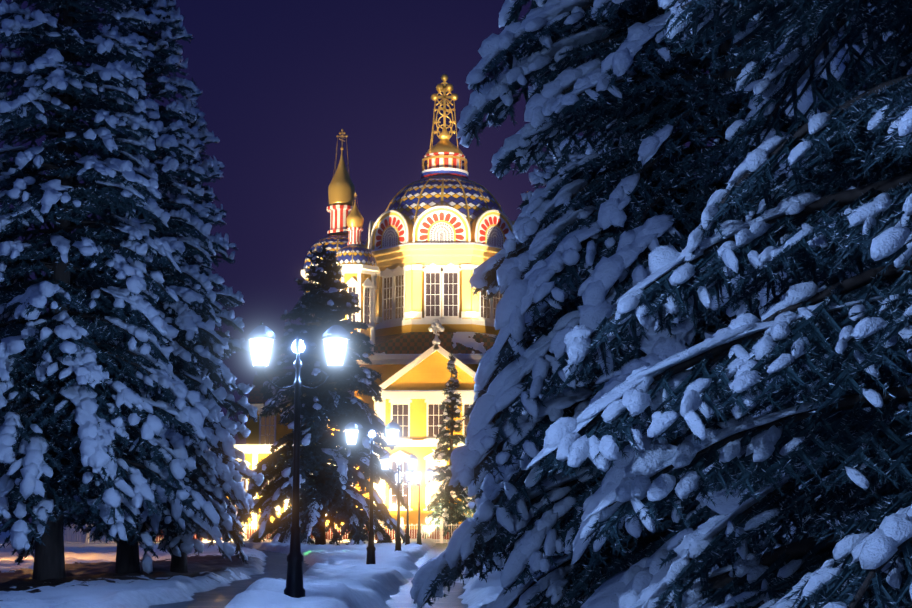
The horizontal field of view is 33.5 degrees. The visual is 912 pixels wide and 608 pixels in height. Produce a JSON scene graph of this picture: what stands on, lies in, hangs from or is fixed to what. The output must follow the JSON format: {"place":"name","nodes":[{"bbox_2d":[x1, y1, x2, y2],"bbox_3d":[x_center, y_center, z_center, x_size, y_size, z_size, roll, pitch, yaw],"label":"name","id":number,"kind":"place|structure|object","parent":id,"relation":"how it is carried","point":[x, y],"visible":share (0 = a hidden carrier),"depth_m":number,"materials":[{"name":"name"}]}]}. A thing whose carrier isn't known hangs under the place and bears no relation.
{"place":"outdoors","nodes":[
{"label":"outdoors","id":0,"kind":"place"},
{"bbox_2d":[0,524,157,551],"bbox_3d":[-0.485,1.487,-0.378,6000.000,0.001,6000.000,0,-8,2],"label":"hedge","id":1,"kind":"object","parent":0,"point":[3,535],"depth_m":137.60,"materials":[{"name":"plant"}]},
{"bbox_2d":[0,0,215,580],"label":"spruce","id":2,"kind":"object","parent":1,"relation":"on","point":[100,331],"depth_m":32.94,"materials":[{"name":"green plant"}]},
{"bbox_2d":[0,0,219,556],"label":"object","id":3,"kind":"structure","parent":2,"relation":"attached to","point":[95,440],"depth_m":32.03,"materials":[{"name":"white"}]},
{"bbox_2d":[140,76,258,572],"bbox_3d":[-7.508,0.652,42.427,3.950,14.435,4.622,0,-8,2],"label":"spruce","id":4,"kind":"object","parent":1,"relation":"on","point":[223,301],"depth_m":42.45,"materials":[{"name":"green plant"}]},
{"bbox_2d":[138,86,263,564],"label":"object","id":5,"kind":"structure","parent":4,"relation":"attached to","point":[189,541],"depth_m":42.29,"materials":[{"name":"white"}]},
{"bbox_2d":[63,517,456,543],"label":"fence","id":6,"kind":"object","parent":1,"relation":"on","point":[441,519],"visible":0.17,"depth_m":114.81,"materials":[{"name":"white"}]},
{"bbox_2d":[222,241,406,544],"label":"conifer","id":7,"kind":"object","parent":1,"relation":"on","point":[341,387],"depth_m":98.38,"materials":[{"name":"green plant"}]},
{"bbox_2d":[236,248,403,544],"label":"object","id":8,"kind":"structure","parent":7,"relation":"on","point":[342,465],"depth_m":96.78,"materials":[{"name":"white"}]},
{"bbox_2d":[156,74,527,541],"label":"cathedral","id":9,"kind":"structure","parent":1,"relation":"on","point":[439,230],"depth_m":135.15,"materials":[{"name":"yellow paint"}]},
{"bbox_2d":[0,538,587,607],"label":"snow banks","id":10,"kind":"object","parent":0,"point":[342,575],"visible":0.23,"depth_m":33.34,"materials":[{"name":"white snow"}]},
{"bbox_2d":[6,0,249,574],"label":"spruce","id":11,"kind":"object","parent":10,"relation":"on","point":[180,226],"depth_m":39.46,"materials":[{"name":"green plant"}]},
{"bbox_2d":[3,0,249,573],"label":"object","id":12,"kind":"structure","parent":11,"relation":"attached to","point":[189,322],"depth_m":38.84,"materials":[{"name":"white"}]},
{"bbox_2d":[246,321,350,597],"bbox_3d":[-2.539,2.596,24.095,1.700,4.690,0.450,0,-8,2],"label":"lamp","id":13,"kind":"object","parent":10,"relation":"on","point":[261,337],"visible":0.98,"depth_m":24.20,"materials":[{"name":"cast iron"},{"name":"glass"}]},
{"bbox_2d":[343,420,400,563],"bbox_3d":[-2.489,5.754,44.561,1.700,4.690,0.450,0,-8,2],"label":"lamp","id":14,"kind":"object","parent":10,"relation":"on","point":[352,429],"visible":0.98,"depth_m":44.67,"materials":[{"name":"cast iron"},{"name":"glass"}]},
{"bbox_2d":[379,453,417,550],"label":"lamp","id":15,"kind":"object","parent":10,"relation":"on","point":[412,459],"visible":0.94,"depth_m":66.45,"materials":[{"name":"cast iron"},{"name":"glass"}]},
{"bbox_2d":[394,470,418,544],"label":"lamp","id":16,"kind":"object","parent":10,"relation":"on","point":[407,536],"visible":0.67,"depth_m":86.11,"materials":[{"name":"black metal"}]},
{"bbox_2d":[406,467,433,544],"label":"lamp","id":17,"kind":"object","parent":10,"relation":"on","point":[429,471],"visible":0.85,"depth_m":85.14,"materials":[{"name":"black metal"}]},
{"bbox_2d":[494,36,684,572],"bbox_3d":[4.022,-2.115,37.377,6.930,20.776,7.330,0,-8,2],"label":"spruce","id":18,"kind":"object","parent":10,"relation":"on","point":[558,139],"depth_m":37.01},
{"bbox_2d":[475,8,686,564],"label":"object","id":19,"kind":"structure","parent":18,"relation":"attached to","point":[535,176],"depth_m":37.04,"materials":[{"name":"white"}]},
{"bbox_2d":[422,0,911,607],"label":"spruce","id":20,"kind":"object","parent":10,"relation":"on","point":[642,96],"depth_m":17.77,"materials":[{"name":"green plant"}]},
{"bbox_2d":[410,0,911,607],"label":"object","id":21,"kind":"structure","parent":20,"relation":"on","point":[514,304],"depth_m":17.08,"materials":[{"name":"white"}]},
{"bbox_2d":[533,0,911,607],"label":"spruce","id":22,"kind":"object","parent":10,"relation":"on","point":[855,154],"depth_m":7.96,"materials":[{"name":"green plant"}]},
{"bbox_2d":[526,0,911,607],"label":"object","id":23,"kind":"structure","parent":22,"relation":"on","point":[877,548],"depth_m":7.45,"materials":[{"name":"white"}]},
{"bbox_2d":[149,543,467,607],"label":"paved paths","id":24,"kind":"structure","parent":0,"point":[224,596],"depth_m":32.96,"materials":[{"name":"white snow"}]},
{"bbox_2d":[0,0,865,523],"label":"sky","id":25,"kind":"structure","parent":0,"point":[279,80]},
{"bbox_2d":[422,352,475,539],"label":"conifer","id":26,"kind":"object","parent":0,"point":[445,494],"depth_m":116.86,"materials":[{"name":"green plant"}]},
{"bbox_2d":[421,357,475,536],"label":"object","id":27,"kind":"structure","parent":26,"relation":"on","point":[437,472],"depth_m":116.85,"materials":[{"name":"white"}]},
{"bbox_2d":[472,492,509,552],"bbox_3d":[2.220,4.739,51.614,3.832,10.446,3.600,0,-8,2],"label":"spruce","id":28,"kind":"object","parent":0,"point":[475,507],"depth_m":51.37,"materials":[{"name":"green plant"}]},
{"bbox_2d":[466,499,476,521],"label":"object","id":29,"kind":"structure","parent":28,"relation":"on","point":[471,504],"depth_m":51.43,"materials":[{"name":"white"}]}
]}

